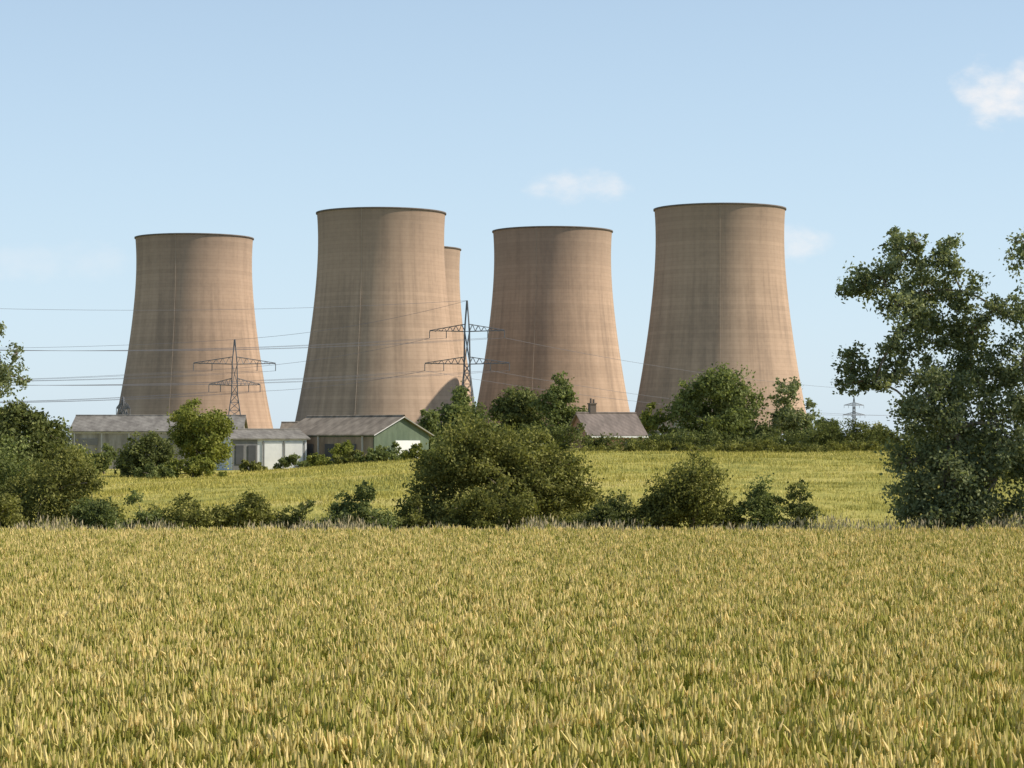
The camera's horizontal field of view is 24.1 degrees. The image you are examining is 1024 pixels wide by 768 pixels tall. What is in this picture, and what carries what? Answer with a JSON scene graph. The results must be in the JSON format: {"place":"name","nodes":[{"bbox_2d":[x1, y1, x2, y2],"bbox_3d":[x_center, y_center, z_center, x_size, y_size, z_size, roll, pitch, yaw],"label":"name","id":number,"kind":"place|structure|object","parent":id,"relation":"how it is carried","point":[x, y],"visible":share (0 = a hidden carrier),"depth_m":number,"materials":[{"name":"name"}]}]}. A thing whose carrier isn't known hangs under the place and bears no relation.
{"place":"outdoors","nodes":[
{"label":"outdoors","id":0,"kind":"place"},
{"bbox_2d":[0,522,1023,767],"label":"wheat field","id":1,"kind":"structure","parent":0,"point":[500,646],"depth_m":28.41,"materials":[{"name":"yellow plant"}]},
{"bbox_2d":[0,0,1023,440],"label":"sky","id":2,"kind":"structure","parent":0,"point":[121,121],"materials":[{"name":"blue"}]},
{"bbox_2d":[1,511,1023,533],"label":"verge grass","id":3,"kind":"structure","parent":0,"point":[352,525],"depth_m":68.23,"materials":[{"name":"green plant"}]},
{"bbox_2d":[11,441,1023,767],"bbox_3d":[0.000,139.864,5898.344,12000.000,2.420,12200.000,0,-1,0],"label":"ground","id":4,"kind":"structure","parent":0,"point":[845,513],"depth_m":131.10,"materials":[{"name":"green plant"}]},
{"bbox_2d":[0,321,31,405],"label":"ash tree","id":5,"kind":"object","parent":4,"relation":"on","point":[5,379],"visible":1,"depth_m":79.89,"materials":[{"name":"green plant"}]},
{"bbox_2d":[2,452,35,492],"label":"hawthorn bush","id":6,"kind":"object","parent":4,"relation":"on","point":[19,470],"visible":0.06,"depth_m":130.11,"materials":[{"name":"green plant"}]},
{"bbox_2d":[0,430,52,527],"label":"hawthorn bush","id":7,"kind":"object","parent":4,"relation":"on","point":[7,465],"visible":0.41,"depth_m":78.03,"materials":[{"name":"green plant"}]},
{"bbox_2d":[0,396,73,477],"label":"oak tree","id":8,"kind":"object","parent":4,"relation":"on","point":[18,418],"visible":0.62,"depth_m":144.12,"materials":[{"name":"green plant"}]},
{"bbox_2d":[0,488,79,530],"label":"bramble thicket","id":9,"kind":"object","parent":4,"relation":"on","point":[8,505],"visible":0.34,"depth_m":74.28,"materials":[{"name":"green plant"}]},
{"bbox_2d":[37,444,97,494],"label":"hawthorn bush","id":10,"kind":"object","parent":4,"relation":"on","point":[86,450],"visible":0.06,"depth_m":139.81,"materials":[{"name":"green plant"}]},
{"bbox_2d":[0,439,136,528],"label":"hawthorn bush","id":11,"kind":"object","parent":4,"relation":"on","point":[56,491],"visible":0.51,"depth_m":76.53,"materials":[{"name":"green plant"}]},
{"bbox_2d":[88,443,118,473],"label":"hawthorn bush","id":12,"kind":"object","parent":4,"relation":"on","point":[106,466],"visible":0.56,"depth_m":214.47,"materials":[{"name":"green plant"}]},
{"bbox_2d":[66,488,164,529],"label":"bramble thicket","id":13,"kind":"object","parent":4,"relation":"on","point":[89,512],"visible":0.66,"depth_m":75.03,"materials":[{"name":"green plant"}]},
{"bbox_2d":[116,397,129,414],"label":"electricity pylon","id":14,"kind":"object","parent":4,"relation":"on","point":[123,403],"visible":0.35,"depth_m":899.87,"materials":[{"name":"metal"}]},
{"bbox_2d":[109,429,181,476],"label":"hawthorn bush","id":15,"kind":"object","parent":4,"relation":"on","point":[155,448],"visible":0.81,"depth_m":199.52,"materials":[{"name":"green plant"}]},
{"bbox_2d":[131,463,174,478],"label":"bramble thicket","id":16,"kind":"object","parent":4,"relation":"on","point":[151,469],"visible":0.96,"depth_m":192.64,"materials":[{"name":"green plant"}]},
{"bbox_2d":[69,415,247,468],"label":"industrial shed","id":17,"kind":"structure","parent":4,"relation":"on","point":[93,432],"depth_m":258.49,"materials":[{"name":"grey metal"}]},
{"bbox_2d":[79,439,173,444],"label":"windows","id":18,"kind":"structure","parent":17,"relation":"in","point":[81,441],"depth_m":257.49,"materials":[{"name":"grey glass"}]},
{"bbox_2d":[117,233,272,427],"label":"cooling tower","id":19,"kind":"structure","parent":4,"relation":"on","point":[188,286],"depth_m":1147.79,"materials":[{"name":"concrete"}]},
{"bbox_2d":[163,454,227,477],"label":"bramble thicket","id":20,"kind":"object","parent":4,"relation":"on","point":[195,467],"visible":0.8,"depth_m":195.33,"materials":[{"name":"green plant"}]},
{"bbox_2d":[164,398,237,475],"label":"sycamore tree","id":21,"kind":"object","parent":4,"relation":"on","point":[209,431],"visible":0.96,"depth_m":202.36,"materials":[{"name":"green plant"}]},
{"bbox_2d":[138,489,286,529],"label":"bramble thicket","id":22,"kind":"object","parent":4,"relation":"on","point":[252,508],"visible":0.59,"depth_m":75.46,"materials":[{"name":"green plant"}]},
{"bbox_2d":[193,339,275,414],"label":"electricity pylon","id":23,"kind":"object","parent":4,"relation":"on","point":[238,379],"visible":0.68,"depth_m":799.40,"materials":[{"name":"metal"}]},
{"bbox_2d":[238,459,267,471],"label":"bramble thicket","id":24,"kind":"object","parent":4,"relation":"on","point":[244,465],"visible":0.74,"depth_m":214.51,"materials":[{"name":"green plant"}]},
{"bbox_2d":[214,438,306,469],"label":"walls","id":25,"kind":"structure","parent":4,"relation":"on","point":[259,453],"depth_m":243.89,"materials":[{"name":"white paint"}]},
{"bbox_2d":[233,440,256,469],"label":"grey bay","id":26,"kind":"object","parent":25,"relation":"attached to","point":[245,443],"visible":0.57,"depth_m":243.01,"materials":[{"name":"grey metal"}]},
{"bbox_2d":[236,445,255,463],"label":"dark openings","id":27,"kind":"object","parent":25,"relation":"attached to","point":[251,452],"visible":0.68,"depth_m":242.90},
{"bbox_2d":[228,430,309,439],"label":"roof","id":28,"kind":"structure","parent":25,"relation":"on","point":[267,435],"depth_m":245.23,"materials":[{"name":"grey metal"}]},
{"bbox_2d":[231,428,299,429],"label":"ridge cap","id":29,"kind":"object","parent":28,"relation":"on","point":[263,429],"visible":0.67,"depth_m":247.02,"materials":[{"name":"grey metal"}]},
{"bbox_2d":[264,442,302,468],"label":"roller door","id":30,"kind":"structure","parent":25,"relation":"attached to","point":[272,453],"depth_m":244.46,"materials":[{"name":"white metal"}]},
{"bbox_2d":[263,441,304,467],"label":"door posts","id":31,"kind":"object","parent":25,"relation":"attached to","point":[283,451],"depth_m":244.64,"materials":[{"name":"grey metal"}]},
{"bbox_2d":[280,422,297,428],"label":"shed","id":32,"kind":"structure","parent":4,"relation":"on","point":[285,425],"depth_m":257.50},
{"bbox_2d":[273,452,309,468],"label":"hawthorn bush","id":33,"kind":"object","parent":4,"relation":"on","point":[286,461],"visible":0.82,"depth_m":227.71,"materials":[{"name":"green plant"}]},
{"bbox_2d":[259,497,325,529],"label":"bramble thicket","id":34,"kind":"object","parent":4,"relation":"on","point":[291,519],"visible":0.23,"depth_m":75.82,"materials":[{"name":"green plant"}]},
{"bbox_2d":[305,452,344,466],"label":"hawthorn bush","id":35,"kind":"object","parent":4,"relation":"on","point":[314,459],"visible":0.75,"depth_m":225.69,"materials":[{"name":"green plant"}]},
{"bbox_2d":[328,440,353,459],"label":"bramble thicket","id":36,"kind":"object","parent":4,"relation":"on","point":[343,449],"visible":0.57,"depth_m":234.48,"materials":[{"name":"green plant"}]},
{"bbox_2d":[334,449,368,463],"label":"bush","id":37,"kind":"object","parent":4,"relation":"on","point":[350,457],"visible":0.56,"depth_m":224.63,"materials":[{"name":"green plant"}]},
{"bbox_2d":[312,480,402,529],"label":"hawthorn bush","id":38,"kind":"object","parent":4,"relation":"on","point":[361,508],"visible":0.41,"depth_m":74.65,"materials":[{"name":"green plant"}]},
{"bbox_2d":[288,415,433,460],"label":"green workshop","id":39,"kind":"structure","parent":4,"relation":"on","point":[325,433],"depth_m":245.50,"materials":[{"name":"metal"}]},
{"bbox_2d":[395,441,419,454],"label":"roller door","id":40,"kind":"structure","parent":39,"relation":"in","point":[405,445],"depth_m":244.74,"materials":[{"name":"white metal"}]},
{"bbox_2d":[353,449,400,462],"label":"bramble thicket","id":41,"kind":"object","parent":4,"relation":"on","point":[377,455],"visible":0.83,"depth_m":213.57,"materials":[{"name":"green plant"}]},
{"bbox_2d":[295,207,459,424],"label":"cooling tower","id":42,"kind":"structure","parent":4,"relation":"on","point":[380,259],"depth_m":1016.99,"materials":[{"name":"concrete"}]},
{"bbox_2d":[366,441,411,461],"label":"hawthorn bush","id":43,"kind":"object","parent":4,"relation":"on","point":[393,446],"visible":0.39,"depth_m":223.64,"materials":[{"name":"green plant"}]},
{"bbox_2d":[391,492,431,528],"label":"bramble thicket","id":44,"kind":"object","parent":4,"relation":"on","point":[418,518],"visible":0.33,"depth_m":74.87,"materials":[{"name":"green plant"}]},
{"bbox_2d":[401,442,441,459],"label":"hawthorn bush","id":45,"kind":"object","parent":4,"relation":"on","point":[413,451],"visible":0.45,"depth_m":221.72,"materials":[{"name":"green plant"}]},
{"bbox_2d":[417,409,445,449],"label":"oak tree","id":46,"kind":"object","parent":4,"relation":"on","point":[430,422],"visible":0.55,"depth_m":291.18,"materials":[{"name":"green plant"}]},
{"bbox_2d":[444,246,473,404],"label":"cooling tower","id":47,"kind":"structure","parent":4,"relation":"on","point":[452,263],"depth_m":1240.02,"materials":[{"name":"concrete"}]},
{"bbox_2d":[433,381,487,435],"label":"oak tree","id":48,"kind":"object","parent":4,"relation":"on","point":[459,397],"visible":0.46,"depth_m":298.55,"materials":[{"name":"green plant"}]},
{"bbox_2d":[424,300,509,405],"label":"electricity pylon","id":49,"kind":"object","parent":4,"relation":"on","point":[466,352],"visible":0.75,"depth_m":800.06,"materials":[{"name":"metal"}]},
{"bbox_2d":[0,300,905,415],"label":"power line","id":50,"kind":"object","parent":49,"relation":"attached to","point":[400,376],"visible":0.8,"depth_m":790.70,"materials":[{"name":"metal"}]},
{"bbox_2d":[458,410,506,438],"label":"hawthorn bush","id":51,"kind":"object","parent":4,"relation":"on","point":[480,416],"visible":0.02,"depth_m":295.77,"materials":[{"name":"green plant"}]},
{"bbox_2d":[380,404,604,528],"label":"hawthorn bush","id":52,"kind":"object","parent":4,"relation":"on","point":[513,465],"visible":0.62,"depth_m":76.29,"materials":[{"name":"green plant"}]},
{"bbox_2d":[421,483,570,530],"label":"bramble thicket","id":53,"kind":"object","parent":4,"relation":"on","point":[474,503],"visible":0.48,"depth_m":74.01,"materials":[{"name":"green plant"}]},
{"bbox_2d":[482,385,545,443],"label":"oak tree","id":54,"kind":"object","parent":4,"relation":"on","point":[514,403],"visible":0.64,"depth_m":303.34,"materials":[{"name":"green plant"}]},
{"bbox_2d":[21,448,1023,529],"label":"meadow grass","id":55,"kind":"structure","parent":4,"relation":"on","point":[193,482],"depth_m":144.68,"materials":[{"name":"green plant"}]},
{"bbox_2d":[37,421,1017,448],"bbox_3d":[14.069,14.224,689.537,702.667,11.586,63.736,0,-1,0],"label":"distant tree line","id":56,"kind":"object","parent":4,"relation":"on","point":[675,424],"depth_m":692.10,"materials":[{"name":"green plant"}]},
{"bbox_2d":[477,226,629,425],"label":"cooling tower","id":57,"kind":"structure","parent":4,"relation":"on","point":[552,286],"depth_m":1110.49,"materials":[{"name":"concrete"}]},
{"bbox_2d":[527,370,587,449],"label":"ash tree","id":58,"kind":"object","parent":4,"relation":"on","point":[559,397],"visible":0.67,"depth_m":299.24,"materials":[{"name":"green plant"}]},
{"bbox_2d":[560,489,640,531],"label":"bramble thicket","id":59,"kind":"object","parent":4,"relation":"on","point":[613,510],"visible":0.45,"depth_m":74.64,"materials":[{"name":"green plant"}]},
{"bbox_2d":[567,398,647,450],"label":"brick bungalow","id":60,"kind":"object","parent":4,"relation":"on","point":[626,424],"visible":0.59,"depth_m":266.53,"materials":[{"name":"ceramic"}]},
{"bbox_2d":[639,402,669,450],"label":"oak tree","id":61,"kind":"object","parent":4,"relation":"on","point":[649,422],"visible":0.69,"depth_m":299.67,"materials":[{"name":"green plant"}]},
{"bbox_2d":[628,487,687,530],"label":"hawthorn bush","id":62,"kind":"object","parent":4,"relation":"on","point":[644,517],"visible":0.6,"depth_m":74.81,"materials":[{"name":"green plant"}]},
{"bbox_2d":[665,425,692,450],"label":"hawthorn bush","id":63,"kind":"object","parent":4,"relation":"on","point":[671,429],"visible":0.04,"depth_m":295.78,"materials":[{"name":"green plant"}]},
{"bbox_2d":[629,449,745,530],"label":"hawthorn bush","id":64,"kind":"object","parent":4,"relation":"on","point":[679,498],"visible":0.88,"depth_m":74.81,"materials":[{"name":"green plant"}]},
{"bbox_2d":[656,362,773,449],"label":"oak tree","id":65,"kind":"object","parent":4,"relation":"on","point":[722,392],"visible":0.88,"depth_m":297.69,"materials":[{"name":"green plant"}]},
{"bbox_2d":[431,416,998,453],"bbox_3d":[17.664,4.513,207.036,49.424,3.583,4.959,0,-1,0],"label":"hedge","id":66,"kind":"object","parent":4,"relation":"on","point":[855,434],"visible":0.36,"depth_m":206.68,"materials":[{"name":"green plant"}]},
{"bbox_2d":[635,203,805,444],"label":"cooling tower","id":67,"kind":"structure","parent":4,"relation":"on","point":[720,294],"depth_m":999.91,"materials":[{"name":"concrete"}]},
{"bbox_2d":[706,498,749,529],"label":"bramble thicket","id":68,"kind":"object","parent":4,"relation":"on","point":[740,521],"visible":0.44,"depth_m":74.84,"materials":[{"name":"green plant"}]},
{"bbox_2d":[728,471,791,529],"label":"elder bush","id":69,"kind":"object","parent":4,"relation":"on","point":[761,507],"visible":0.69,"depth_m":74.67,"materials":[{"name":"green plant"}]},
{"bbox_2d":[741,422,784,450],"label":"hawthorn bush","id":70,"kind":"object","parent":4,"relation":"on","point":[762,428],"visible":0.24,"depth_m":211.22,"materials":[{"name":"green plant"}]},
{"bbox_2d":[766,376,821,441],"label":"ash tree","id":71,"kind":"object","parent":4,"relation":"on","point":[785,417],"visible":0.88,"depth_m":298.57,"materials":[{"name":"green plant"}]},
{"bbox_2d":[777,478,824,530],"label":"elder bush","id":72,"kind":"object","parent":4,"relation":"on","point":[800,510],"visible":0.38,"depth_m":74.78,"materials":[{"name":"green plant"}]},
{"bbox_2d":[800,416,850,447],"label":"hawthorn bush","id":73,"kind":"object","parent":4,"relation":"on","point":[821,421],"visible":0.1,"depth_m":211.74,"materials":[{"name":"green plant"}]},
{"bbox_2d":[843,397,864,429],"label":"electricity pylon","id":74,"kind":"object","parent":4,"relation":"on","point":[853,404],"visible":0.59,"depth_m":1999.91,"materials":[{"name":"metal"}]},
{"bbox_2d":[854,421,887,450],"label":"hawthorn bush","id":75,"kind":"object","parent":4,"relation":"on","point":[866,439],"visible":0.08,"depth_m":211.81,"materials":[{"name":"green plant"}]},
{"bbox_2d":[830,225,1023,530],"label":"willow tree","id":76,"kind":"object","parent":4,"relation":"on","point":[961,495],"visible":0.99,"depth_m":69.52,"materials":[{"name":"green plant"}]},
{"bbox_2d":[979,228,1023,527],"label":"willow tree","id":77,"kind":"object","parent":4,"relation":"on","point":[1017,503],"visible":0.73,"depth_m":69.59,"materials":[{"name":"green plant"}]}
]}

